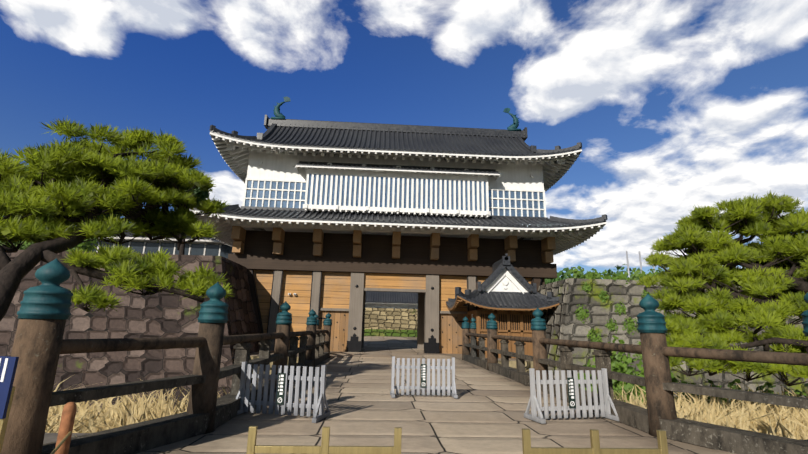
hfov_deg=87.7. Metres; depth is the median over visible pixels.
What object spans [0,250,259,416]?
stone wall
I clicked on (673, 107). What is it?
sky
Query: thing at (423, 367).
picket barrier
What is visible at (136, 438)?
bridge rail beams
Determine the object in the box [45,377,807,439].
dry reeds
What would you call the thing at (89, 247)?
hedge
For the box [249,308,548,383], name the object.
stone wall
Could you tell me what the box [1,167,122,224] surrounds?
tree
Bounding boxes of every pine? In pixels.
[0,115,234,320]
[634,190,807,385]
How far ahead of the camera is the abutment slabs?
4.97 m
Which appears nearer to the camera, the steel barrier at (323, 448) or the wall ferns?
the steel barrier at (323, 448)
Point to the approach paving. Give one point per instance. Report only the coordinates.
(387, 347)
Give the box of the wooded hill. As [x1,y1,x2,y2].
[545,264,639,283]
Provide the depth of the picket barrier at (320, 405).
6.53 m
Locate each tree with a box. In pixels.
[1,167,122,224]
[174,168,209,254]
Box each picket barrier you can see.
[236,362,330,422]
[390,356,457,397]
[524,368,618,423]
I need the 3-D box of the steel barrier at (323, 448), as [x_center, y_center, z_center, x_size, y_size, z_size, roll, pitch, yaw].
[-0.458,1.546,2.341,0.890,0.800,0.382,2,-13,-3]
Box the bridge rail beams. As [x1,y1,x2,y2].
[41,333,807,453]
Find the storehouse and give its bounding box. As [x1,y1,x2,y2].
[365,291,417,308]
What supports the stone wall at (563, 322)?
on the ground surface
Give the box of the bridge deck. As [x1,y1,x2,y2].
[164,357,715,449]
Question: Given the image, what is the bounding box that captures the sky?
[0,0,807,278]
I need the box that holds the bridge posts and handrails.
[1,318,807,453]
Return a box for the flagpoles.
[626,251,654,276]
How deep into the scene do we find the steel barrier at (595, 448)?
2.49 m
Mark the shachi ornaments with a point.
(281, 116)
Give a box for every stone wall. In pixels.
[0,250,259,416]
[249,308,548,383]
[534,278,807,410]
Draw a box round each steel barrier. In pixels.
[246,426,401,453]
[522,428,667,453]
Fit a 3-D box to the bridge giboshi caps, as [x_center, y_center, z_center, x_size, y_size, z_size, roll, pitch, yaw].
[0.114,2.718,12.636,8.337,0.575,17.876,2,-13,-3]
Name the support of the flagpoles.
on the bank
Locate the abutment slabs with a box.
[43,433,807,443]
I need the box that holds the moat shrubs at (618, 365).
[578,335,807,412]
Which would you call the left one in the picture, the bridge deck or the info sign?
the info sign
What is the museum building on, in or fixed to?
on the bank
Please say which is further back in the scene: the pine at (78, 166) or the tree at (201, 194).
the tree at (201, 194)
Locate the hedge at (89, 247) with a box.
[0,230,98,251]
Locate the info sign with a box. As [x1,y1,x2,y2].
[0,356,18,453]
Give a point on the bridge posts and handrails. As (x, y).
(40, 346)
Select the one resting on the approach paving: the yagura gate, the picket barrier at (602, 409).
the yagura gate
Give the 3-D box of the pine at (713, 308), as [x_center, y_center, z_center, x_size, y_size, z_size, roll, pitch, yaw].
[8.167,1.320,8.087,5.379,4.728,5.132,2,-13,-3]
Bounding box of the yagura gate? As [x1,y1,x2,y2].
[190,115,607,353]
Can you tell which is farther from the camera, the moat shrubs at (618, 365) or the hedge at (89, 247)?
the hedge at (89, 247)
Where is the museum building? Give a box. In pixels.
[66,225,234,258]
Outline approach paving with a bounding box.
[137,336,734,453]
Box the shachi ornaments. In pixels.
[271,96,520,130]
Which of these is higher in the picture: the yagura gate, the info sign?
the yagura gate
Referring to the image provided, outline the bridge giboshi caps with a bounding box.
[17,258,807,335]
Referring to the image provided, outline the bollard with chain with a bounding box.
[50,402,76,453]
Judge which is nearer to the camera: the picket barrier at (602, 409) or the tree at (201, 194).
the picket barrier at (602, 409)
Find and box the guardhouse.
[446,253,559,357]
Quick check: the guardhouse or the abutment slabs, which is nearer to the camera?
the abutment slabs
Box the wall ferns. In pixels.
[568,266,668,360]
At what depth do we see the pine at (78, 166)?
7.43 m

